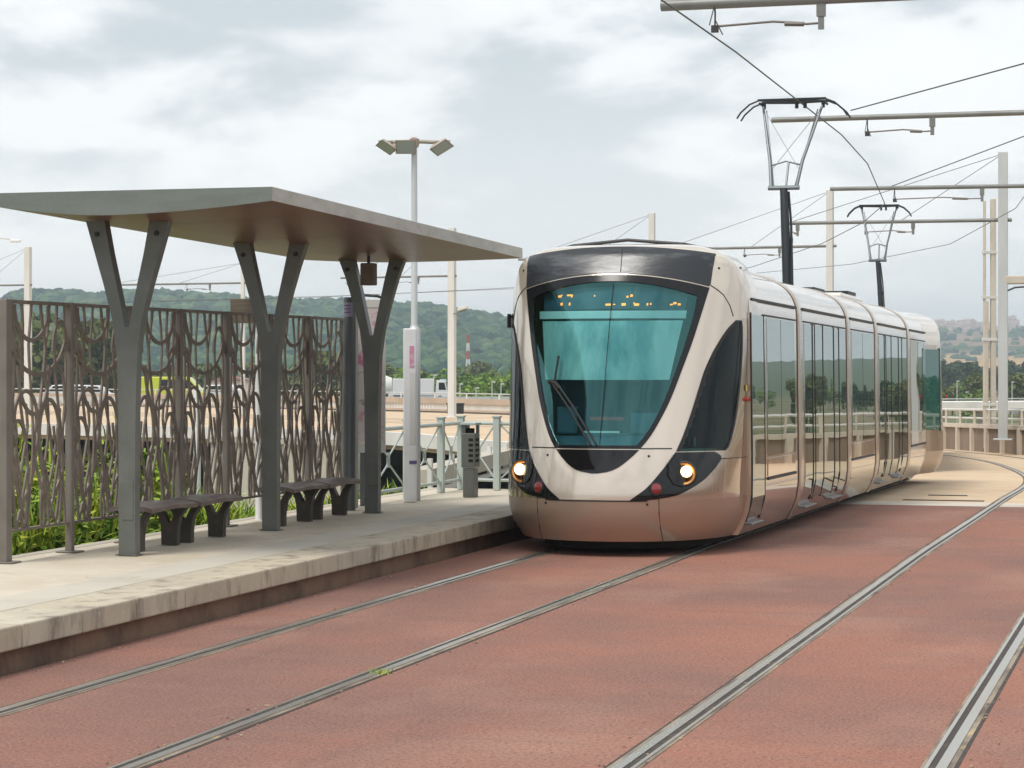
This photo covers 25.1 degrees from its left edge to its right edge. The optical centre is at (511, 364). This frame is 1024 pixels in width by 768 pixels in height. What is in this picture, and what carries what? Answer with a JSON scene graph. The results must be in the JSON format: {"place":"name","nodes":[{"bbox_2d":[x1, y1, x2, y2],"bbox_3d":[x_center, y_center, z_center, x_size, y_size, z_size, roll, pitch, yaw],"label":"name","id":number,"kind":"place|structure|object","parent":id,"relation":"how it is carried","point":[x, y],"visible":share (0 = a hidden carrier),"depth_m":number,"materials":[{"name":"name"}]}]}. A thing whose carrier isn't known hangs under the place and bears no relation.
{"place":"outdoors","nodes":[
{"label":"outdoors","id":0,"kind":"place"},
{"bbox_2d":[211,376,251,394],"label":"truck","id":1,"kind":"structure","parent":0,"point":[238,380],"depth_m":298.00,"materials":[{"name":"white"}]},
{"bbox_2d":[17,404,508,455],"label":"road","id":2,"kind":"structure","parent":0,"point":[82,442],"depth_m":151.55,"materials":[{"name":"asphalt"}]},
{"bbox_2d":[43,384,79,392],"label":"car","id":3,"kind":"object","parent":2,"relation":"on","point":[53,390],"visible":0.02,"depth_m":166.15,"materials":[{"name":"white paint"}]},
{"bbox_2d":[61,385,113,405],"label":"car","id":4,"kind":"object","parent":2,"relation":"on","point":[95,387],"visible":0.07,"depth_m":162.15,"materials":[{"name":"white paint"}]},
{"bbox_2d":[141,377,202,405],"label":"van","id":5,"kind":"object","parent":2,"relation":"on","point":[155,381],"visible":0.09,"depth_m":159.05,"materials":[{"name":"yellow paint"}]},
{"bbox_2d":[202,384,246,394],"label":"car","id":6,"kind":"object","parent":2,"relation":"on","point":[214,392],"visible":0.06,"depth_m":165.15,"materials":[{"name":"white paint"}]},
{"bbox_2d":[14,397,509,405],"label":"crash barrier","id":7,"kind":"object","parent":2,"relation":"on","point":[89,399],"visible":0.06,"depth_m":152.87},
{"bbox_2d":[386,376,393,396],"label":"mixer truck","id":8,"kind":"object","parent":2,"relation":"on","point":[388,384],"visible":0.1,"depth_m":169.47,"materials":[{"name":"white"}]},
{"bbox_2d":[393,379,447,396],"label":"truck","id":9,"kind":"object","parent":2,"relation":"on","point":[427,385],"visible":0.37,"depth_m":165.32,"materials":[{"name":"white paint"}]},
{"bbox_2d":[0,0,1023,325],"label":"sky","id":10,"kind":"structure","parent":0,"point":[565,121],"materials":[{"name":"white"}]},
{"bbox_2d":[19,325,1023,501],"bbox_3d":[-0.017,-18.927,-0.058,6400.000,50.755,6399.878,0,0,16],"label":"ground","id":11,"kind":"structure","parent":0,"point":[388,473],"depth_m":278.19,"materials":[{"name":"soil"}]},
{"bbox_2d":[12,310,61,392],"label":"tree","id":12,"kind":"object","parent":11,"relation":"on","point":[36,328],"visible":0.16,"depth_m":232.93,"materials":[{"name":"green plant"}]},
{"bbox_2d":[32,325,95,392],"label":"tree","id":13,"kind":"object","parent":11,"relation":"on","point":[37,361],"visible":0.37,"depth_m":227.09,"materials":[{"name":"green plant"}]},
{"bbox_2d":[60,316,116,392],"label":"tree","id":14,"kind":"object","parent":11,"relation":"on","point":[98,348],"visible":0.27,"depth_m":230.62,"materials":[{"name":"green plant"}]},
{"bbox_2d":[92,350,117,393],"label":"tree","id":15,"kind":"object","parent":11,"relation":"on","point":[111,382],"visible":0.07,"depth_m":260.13,"materials":[{"name":"green plant"}]},
{"bbox_2d":[152,367,190,376],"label":"tree","id":16,"kind":"object","parent":11,"relation":"on","point":[164,374],"visible":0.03,"depth_m":272.95,"materials":[{"name":"green plant"}]},
{"bbox_2d":[193,390,200,493],"bbox_3d":[-4.109,1.940,30.000,0.100,3.220,0.095,0,0,16],"label":"white pole","id":17,"kind":"object","parent":11,"relation":"on","point":[199,466],"visible":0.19,"depth_m":29.96,"materials":[{"name":"paint"}]},
{"bbox_2d":[191,373,213,387],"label":"tree","id":18,"kind":"object","parent":11,"relation":"on","point":[201,380],"visible":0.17,"depth_m":282.28,"materials":[{"name":"green plant"}]},
{"bbox_2d":[192,362,221,377],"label":"tree","id":19,"kind":"object","parent":11,"relation":"on","point":[202,366],"visible":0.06,"depth_m":311.07,"materials":[{"name":"green plant"}]},
{"bbox_2d":[12,411,431,555],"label":"weeds","id":20,"kind":"object","parent":11,"relation":"on","point":[35,540],"visible":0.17,"depth_m":22.58,"materials":[{"name":"green plant"}]},
{"bbox_2d":[240,357,254,377],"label":"tree","id":21,"kind":"object","parent":11,"relation":"on","point":[247,366],"visible":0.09,"depth_m":316.07,"materials":[{"name":"green plant"}]},
{"bbox_2d":[0,488,532,676],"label":"platform","id":22,"kind":"structure","parent":11,"relation":"on","point":[91,598],"depth_m":19.21,"materials":[{"name":"concrete"}]},
{"bbox_2d":[106,500,198,550],"bbox_3d":[-3.232,1.435,20.725,0.450,0.423,0.980,0,0,16],"label":"bench","id":23,"kind":"object","parent":22,"relation":"on","point":[170,532],"visible":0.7,"depth_m":20.92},
{"bbox_2d":[0,299,342,563],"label":"lattice screen","id":24,"kind":"object","parent":22,"relation":"on","point":[178,456],"visible":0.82,"depth_m":22.07,"materials":[{"name":"paint"}]},
{"bbox_2d":[168,493,243,542],"bbox_3d":[-2.937,1.435,21.733,0.450,0.423,0.980,0,0,16],"label":"bench","id":25,"kind":"object","parent":22,"relation":"on","point":[216,525],"visible":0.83,"depth_m":21.68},
{"bbox_2d":[230,299,261,519],"bbox_3d":[-2.836,1.122,24.589,0.340,3.656,0.098,0,0,0],"label":"sign board","id":26,"kind":"object","parent":22,"relation":"on","point":[241,305],"visible":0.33,"depth_m":24.56,"materials":[{"name":"white paint"}]},
{"bbox_2d":[0,187,522,555],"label":"shelter","id":27,"kind":"object","parent":22,"relation":"on","point":[295,229],"visible":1,"depth_m":20.98,"materials":[{"name":"grey"}]},
{"bbox_2d":[360,255,376,285],"bbox_3d":[-1.548,-1.040,24.838,0.150,0.360,0.140,0,0,16],"label":"hanging box","id":28,"kind":"object","parent":27,"relation":"hanging from","point":[368,273],"visible":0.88,"depth_m":24.78,"materials":[{"name":"brown metal"}]},
{"bbox_2d":[253,482,328,525],"bbox_3d":[-2.293,1.435,23.930,0.450,0.423,0.980,0,0,16],"label":"bench","id":29,"kind":"object","parent":22,"relation":"on","point":[304,510],"visible":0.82,"depth_m":24.03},
{"bbox_2d":[302,477,361,519],"bbox_3d":[-2.000,1.435,24.929,0.450,0.423,0.980,0,0,16],"label":"bench","id":30,"kind":"object","parent":22,"relation":"on","point":[339,504],"visible":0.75,"depth_m":24.93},
{"bbox_2d":[343,297,357,509],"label":"totem pillar","id":31,"kind":"structure","parent":22,"relation":"on","point":[350,395],"depth_m":26.10,"materials":[{"name":"grey"}]},
{"bbox_2d":[358,294,385,505],"bbox_3d":[-1.661,0.406,27.000,0.350,2.487,0.100,0,0,0],"label":"poster panel","id":32,"kind":"object","parent":22,"relation":"on","point":[372,306],"visible":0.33,"depth_m":26.95,"materials":[{"name":"grey metal"}]},
{"bbox_2d":[403,328,416,501],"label":"information column","id":33,"kind":"structure","parent":22,"relation":"on","point":[409,414],"depth_m":27.65,"materials":[{"name":"metal"}]},
{"bbox_2d":[375,137,453,500],"bbox_3d":[-1.181,-0.560,27.927,0.959,4.420,0.292,0,0,0],"label":"floodlight mast","id":34,"kind":"object","parent":22,"relation":"on","point":[411,146],"visible":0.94,"depth_m":27.96,"materials":[{"name":"grey metal"}]},
{"bbox_2d":[381,415,509,493],"bbox_3d":[-0.219,1.159,28.590,2.110,0.981,3.760,0,0,16],"label":"railing","id":35,"kind":"object","parent":22,"relation":"on","point":[497,423],"visible":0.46,"depth_m":30.16,"materials":[{"name":"metal"}]},
{"bbox_2d":[460,422,480,496],"bbox_3d":[-0.519,1.185,28.750,0.210,0.930,0.200,0,0,20],"label":"litter bin","id":36,"kind":"object","parent":22,"relation":"on","point":[470,450],"visible":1,"depth_m":28.68,"materials":[{"name":"metal"}]},
{"bbox_2d":[209,437,359,509],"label":"abutment","id":37,"kind":"object","parent":11,"relation":"on","point":[245,475],"visible":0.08,"depth_m":90.18,"materials":[{"name":"concrete"}]},
{"bbox_2d":[281,376,296,395],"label":"tree","id":38,"kind":"object","parent":11,"relation":"on","point":[290,380],"visible":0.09,"depth_m":264.72,"materials":[{"name":"green plant"}]},
{"bbox_2d":[91,440,508,473],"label":"under deck wall","id":39,"kind":"structure","parent":11,"relation":"on","point":[396,457],"depth_m":133.19,"materials":[{"name":"concrete"}]},
{"bbox_2d":[288,350,339,395],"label":"tree","id":40,"kind":"object","parent":11,"relation":"on","point":[324,361],"visible":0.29,"depth_m":229.54,"materials":[{"name":"green plant"}]},
{"bbox_2d":[386,364,394,378],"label":"tree","id":41,"kind":"object","parent":11,"relation":"on","point":[390,371],"visible":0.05,"depth_m":278.82,"materials":[{"name":"green plant"}]},
{"bbox_2d":[392,368,402,378],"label":"tree","id":42,"kind":"object","parent":11,"relation":"on","point":[398,374],"visible":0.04,"depth_m":317.98,"materials":[{"name":"green plant"}]},
{"bbox_2d":[420,370,435,391],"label":"tree","id":43,"kind":"object","parent":11,"relation":"on","point":[422,375],"visible":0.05,"depth_m":203.50,"materials":[{"name":"green plant"}]},
{"bbox_2d":[431,368,447,383],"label":"tree","id":44,"kind":"object","parent":11,"relation":"on","point":[443,370],"visible":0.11,"depth_m":272.83,"materials":[{"name":"green plant"}]},
{"bbox_2d":[435,374,458,389],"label":"tree","id":45,"kind":"object","parent":11,"relation":"on","point":[442,375],"visible":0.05,"depth_m":263.00,"materials":[{"name":"green plant"}]},
{"bbox_2d":[447,382,469,392],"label":"tree","id":46,"kind":"object","parent":11,"relation":"on","point":[461,383],"visible":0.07,"depth_m":235.72,"materials":[{"name":"green plant"}]},
{"bbox_2d":[447,367,470,389],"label":"tree","id":47,"kind":"object","parent":11,"relation":"on","point":[458,369],"visible":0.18,"depth_m":262.95,"materials":[{"name":"green plant"}]},
{"bbox_2d":[458,373,475,389],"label":"tree","id":48,"kind":"object","parent":11,"relation":"on","point":[467,381],"visible":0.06,"depth_m":250.68,"materials":[{"name":"green plant"}]},
{"bbox_2d":[466,335,469,370],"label":"radio mast","id":49,"kind":"object","parent":11,"relation":"on","point":[467,353],"visible":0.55,"depth_m":559.79,"materials":[{"name":"red"}]},
{"bbox_2d":[462,361,485,375],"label":"tree","id":50,"kind":"object","parent":11,"relation":"on","point":[466,369],"visible":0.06,"depth_m":458.22,"materials":[{"name":"green plant"}]},
{"bbox_2d":[456,384,492,396],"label":"tree","id":51,"kind":"object","parent":11,"relation":"on","point":[469,391],"visible":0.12,"depth_m":202.04,"materials":[{"name":"green plant"}]},
{"bbox_2d":[468,361,492,375],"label":"tree","id":52,"kind":"object","parent":11,"relation":"on","point":[477,367],"visible":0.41,"depth_m":385.00,"materials":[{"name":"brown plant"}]},
{"bbox_2d":[469,372,498,388],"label":"tree","id":53,"kind":"object","parent":11,"relation":"on","point":[480,378],"visible":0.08,"depth_m":244.88,"materials":[{"name":"green plant"}]},
{"bbox_2d":[473,368,503,380],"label":"tree","id":54,"kind":"object","parent":11,"relation":"on","point":[499,375],"visible":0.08,"depth_m":303.89,"materials":[{"name":"green plant"}]},
{"bbox_2d":[472,376,506,396],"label":"tree","id":55,"kind":"object","parent":11,"relation":"on","point":[482,385],"visible":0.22,"depth_m":213.94,"materials":[{"name":"green plant"}]},
{"bbox_2d":[495,370,510,396],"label":"tree","id":56,"kind":"object","parent":11,"relation":"on","point":[506,380],"visible":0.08,"depth_m":194.30,"materials":[{"name":"green plant"}]},
{"bbox_2d":[0,504,1023,767],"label":"track bed","id":57,"kind":"object","parent":11,"relation":"on","point":[888,676],"visible":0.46,"depth_m":14.83,"materials":[{"name":"red concrete"}]},
{"bbox_2d":[0,413,570,716],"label":"tram rail","id":58,"kind":"object","parent":57,"relation":"on","point":[84,687],"visible":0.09,"depth_m":16.17,"materials":[{"name":"metal"}]},
{"bbox_2d":[368,667,392,674],"bbox_3d":[-0.828,1.923,14.500,0.162,0.055,0.128,0,0,-11],"label":"grass tuft","id":59,"kind":"object","parent":57,"relation":"on","point":[382,672],"visible":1,"depth_m":14.51,"materials":[{"name":"green plant"}]},
{"bbox_2d":[49,527,1020,767],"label":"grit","id":60,"kind":"object","parent":57,"relation":"on","point":[538,617],"visible":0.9,"depth_m":13.29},
{"bbox_2d":[660,0,908,34],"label":"catenary mast","id":61,"kind":"object","parent":57,"relation":"on","point":[682,5],"visible":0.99,"depth_m":28.77,"materials":[{"name":"metal"}]},
{"bbox_2d":[850,63,1023,110],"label":"pull wire","id":62,"kind":"object","parent":61,"relation":"hanging from","point":[938,86],"visible":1,"depth_m":34.46,"materials":[{"name":"grey"}]},
{"bbox_2d":[0,287,1023,387],"bbox_3d":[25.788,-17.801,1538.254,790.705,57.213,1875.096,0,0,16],"label":"forest","id":63,"kind":"object","parent":11,"relation":"on","point":[490,337],"visible":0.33,"depth_m":1037.65,"materials":[{"name":"plant"}]},
{"bbox_2d":[16,405,1023,502],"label":"paved crossing","id":64,"kind":"object","parent":11,"relation":"on","point":[986,482],"visible":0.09,"depth_m":51.64,"materials":[{"name":"concrete"}]},
{"bbox_2d":[0,238,20,242],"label":"street lamp","id":65,"kind":"object","parent":64,"relation":"on","point":[15,240],"visible":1,"depth_m":119.90,"materials":[{"name":"metal"}]},
{"bbox_2d":[0,247,34,410],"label":"catenary mast","id":66,"kind":"object","parent":64,"relation":"on","point":[27,284],"visible":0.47,"depth_m":130.89,"materials":[{"name":"metal"}]},
{"bbox_2d":[121,263,244,414],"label":"catenary mast","id":67,"kind":"object","parent":64,"relation":"on","point":[242,282],"visible":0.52,"depth_m":122.19,"materials":[{"name":"metal"}]},
{"bbox_2d":[14,388,509,412],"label":"balustrade","id":68,"kind":"object","parent":64,"relation":"on","point":[499,405],"visible":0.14,"depth_m":132.24,"materials":[{"name":"stone"}]},
{"bbox_2d":[18,423,507,451],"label":"deck edge beam","id":69,"kind":"structure","parent":64,"relation":"attached to","point":[393,437],"depth_m":91.75,"materials":[{"name":"white concrete"}]},
{"bbox_2d":[420,443,508,487],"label":"ramp beam","id":70,"kind":"structure","parent":69,"relation":"attached to","point":[427,475],"depth_m":51.06,"materials":[{"name":"concrete"}]},
{"bbox_2d":[340,228,456,416],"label":"catenary mast","id":71,"kind":"object","parent":64,"relation":"on","point":[451,275],"visible":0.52,"depth_m":115.88,"materials":[{"name":"metal"}]},
{"bbox_2d":[453,306,467,314],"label":"street lantern","id":72,"kind":"object","parent":71,"relation":"attached to","point":[462,309],"visible":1,"depth_m":115.46,"materials":[{"name":"metal"}]},
{"bbox_2d":[446,403,464,413],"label":"utility cabinet","id":73,"kind":"object","parent":64,"relation":"on","point":[459,408],"visible":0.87,"depth_m":123.70,"materials":[{"name":"grey metal"}]},
{"bbox_2d":[52,413,912,767],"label":"tram rail","id":74,"kind":"object","parent":64,"relation":"on","point":[208,737],"visible":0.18,"depth_m":14.80,"materials":[{"name":"metal"}]},
{"bbox_2d":[507,97,947,548],"bbox_3d":[3.945,-1.054,33.453,2.919,6.175,21.384,0,0,16],"label":"tram","id":75,"kind":"object","parent":74,"relation":"on","point":[666,394],"visible":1,"depth_m":24.17,"materials":[{"name":"beige paint"}]},
{"bbox_2d":[847,204,911,306],"bbox_3d":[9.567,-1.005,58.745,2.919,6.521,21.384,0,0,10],"label":"pantograph","id":76,"kind":"object","parent":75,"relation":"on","point":[880,292],"visible":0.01,"depth_m":60.48,"materials":[{"name":"black metal"}]},
{"bbox_2d":[17,411,1023,767],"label":"tram rail","id":77,"kind":"object","parent":64,"relation":"on","point":[667,735],"visible":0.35,"depth_m":15.19,"materials":[{"name":"metal"}]},
{"bbox_2d":[50,411,1023,767],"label":"tram rail","id":78,"kind":"object","parent":64,"relation":"on","point":[950,749],"visible":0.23,"depth_m":13.18,"materials":[{"name":"metal"}]},
{"bbox_2d":[518,213,654,260],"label":"catenary mast","id":79,"kind":"object","parent":64,"relation":"on","point":[651,216],"visible":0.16,"depth_m":102.92,"materials":[{"name":"metal"}]},
{"bbox_2d":[686,190,836,290],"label":"catenary mast","id":80,"kind":"object","parent":64,"relation":"on","point":[829,245],"visible":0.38,"depth_m":87.95,"materials":[{"name":"metal"}]},
{"bbox_2d":[771,110,1023,135],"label":"catenary mast","id":81,"kind":"object","parent":64,"relation":"on","point":[931,116],"visible":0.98,"depth_m":44.52,"materials":[{"name":"metal"}]},
{"bbox_2d":[82,0,884,303],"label":"contact wire","id":82,"kind":"object","parent":81,"relation":"hanging from","point":[686,17],"visible":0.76,"depth_m":39.60,"materials":[{"name":"grey"}]},
{"bbox_2d":[891,136,1023,186],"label":"pull wire","id":83,"kind":"object","parent":81,"relation":"hanging from","point":[960,160],"visible":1,"depth_m":46.81,"materials":[{"name":"grey"}]},
{"bbox_2d":[789,152,1012,439],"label":"catenary mast","id":84,"kind":"object","parent":64,"relation":"on","point":[1003,220],"visible":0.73,"depth_m":65.91,"materials":[{"name":"metal"}]},
{"bbox_2d":[1005,275,1023,290],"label":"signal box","id":85,"kind":"object","parent":84,"relation":"attached to","point":[1014,279],"visible":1,"depth_m":65.80,"materials":[{"name":"grey metal"}]},
{"bbox_2d":[830,184,1023,201],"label":"catenary mast","id":86,"kind":"object","parent":64,"relation":"on","point":[930,187],"visible":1,"depth_m":58.88,"materials":[{"name":"metal"}]},
{"bbox_2d":[81,197,1023,302],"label":"contact wire","id":87,"kind":"object","parent":86,"relation":"hanging from","point":[761,272],"visible":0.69,"depth_m":81.58,"materials":[{"name":"grey"}]},
{"bbox_2d":[903,499,983,501],"bbox_3d":[6.478,2.043,34.553,1.200,0.028,0.160,0,0,16],"label":"drain slot","id":88,"kind":"object","parent":64,"relation":"on","point":[943,500],"visible":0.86,"depth_m":34.48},
{"bbox_2d":[928,495,967,495],"bbox_3d":[6.860,2.062,36.212,0.600,0.028,0.160,0,0,16],"label":"drain slot","id":89,"kind":"object","parent":64,"relation":"on","point":[947,495],"visible":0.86,"depth_m":36.14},
{"bbox_2d":[839,501,1023,506],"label":"border strip","id":90,"kind":"object","parent":11,"relation":"on","point":[931,503],"depth_m":33.66,"materials":[{"name":"concrete"}]},
{"bbox_2d":[937,319,945,325],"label":"house","id":91,"kind":"structure","parent":11,"relation":"on","point":[941,322],"depth_m":2332.43,"materials":[{"name":"grey metal"}]},
{"bbox_2d":[946,319,955,328],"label":"house","id":92,"kind":"structure","parent":11,"relation":"on","point":[952,323],"depth_m":2240.03,"materials":[{"name":"grey metal"}]},
{"bbox_2d":[942,386,960,414],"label":"tree","id":93,"kind":"object","parent":11,"relation":"on","point":[952,392],"visible":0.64,"depth_m":291.45,"materials":[{"name":"green plant"}]},
{"bbox_2d":[941,364,962,386],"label":"tree","id":94,"kind":"object","parent":11,"relation":"on","point":[951,372],"visible":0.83,"depth_m":452.49,"materials":[{"name":"green plant"}]},
{"bbox_2d":[954,381,966,400],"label":"tree","id":95,"kind":"object","parent":11,"relation":"on","point":[961,388],"visible":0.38,"depth_m":314.80,"materials":[{"name":"green plant"}]},
{"bbox_2d":[958,361,982,383],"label":"tree","id":96,"kind":"object","parent":11,"relation":"on","point":[967,369],"visible":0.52,"depth_m":437.48,"materials":[{"name":"green plant"}]},
{"bbox_2d":[966,318,975,328],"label":"house","id":97,"kind":"structure","parent":11,"relation":"on","point":[972,321],"depth_m":2390.62,"materials":[{"name":"grey metal"}]},
{"bbox_2d":[958,389,989,416],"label":"tree","id":98,"kind":"object","parent":11,"relation":"on","point":[969,413],"visible":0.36,"depth_m":238.62,"materials":[{"name":"green plant"}]},
{"bbox_2d":[962,376,989,415],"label":"tree","id":99,"kind":"object","parent":11,"relation":"on","point":[974,382],"visible":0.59,"depth_m":284.25,"materials":[{"name":"green plant"}]},
{"bbox_2d":[962,372,989,392],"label":"tree","id":100,"kind":"object","parent":11,"relation":"on","point":[977,374],"visible":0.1,"depth_m":300.37,"materials":[{"name":"green plant"}]},
{"bbox_2d":[942,408,1023,454],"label":"retaining wall","id":101,"kind":"structure","parent":11,"relation":"on","point":[974,436],"depth_m":70.33,"materials":[{"name":"concrete"}]},
{"bbox_2d":[982,199,996,423],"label":"twin pole","id":102,"kind":"object","parent":101,"relation":"attached to","point":[992,339],"visible":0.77,"depth_m":69.90,"materials":[{"name":"metal"}]},
{"bbox_2d":[942,398,1023,424],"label":"road bridge","id":103,"kind":"structure","parent":11,"relation":"on","point":[978,404],"depth_m":212.00,"materials":[{"name":"white concrete"}]},
{"bbox_2d":[996,367,1013,383],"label":"tree","id":104,"kind":"object","parent":11,"relation":"on","point":[1009,372],"visible":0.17,"depth_m":434.57,"materials":[{"name":"green plant"}]},
{"bbox_2d":[1008,360,1017,371],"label":"tree","id":105,"kind":"object","parent":11,"relation":"on","point":[1011,364],"visible":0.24,"depth_m":544.89,"materials":[{"name":"green plant"}]},
{"bbox_2d":[1008,372,1023,400],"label":"tree","id":106,"kind":"object","parent":11,"relation":"on","point":[1016,382],"visible":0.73,"depth_m":280.07,"materials":[{"name":"green plant"}]},
{"bbox_2d":[1011,366,1023,375],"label":"tree","id":107,"kind":"object","parent":11,"relation":"on","point":[1021,370],"visible":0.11,"depth_m":441.46,"materials":[{"name":"green plant"}]},
{"bbox_2d":[1008,315,1016,324],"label":"house","id":108,"kind":"structure","parent":0,"point":[1013,317],"depth_m":2493.79,"materials":[{"name":"grey metal"}]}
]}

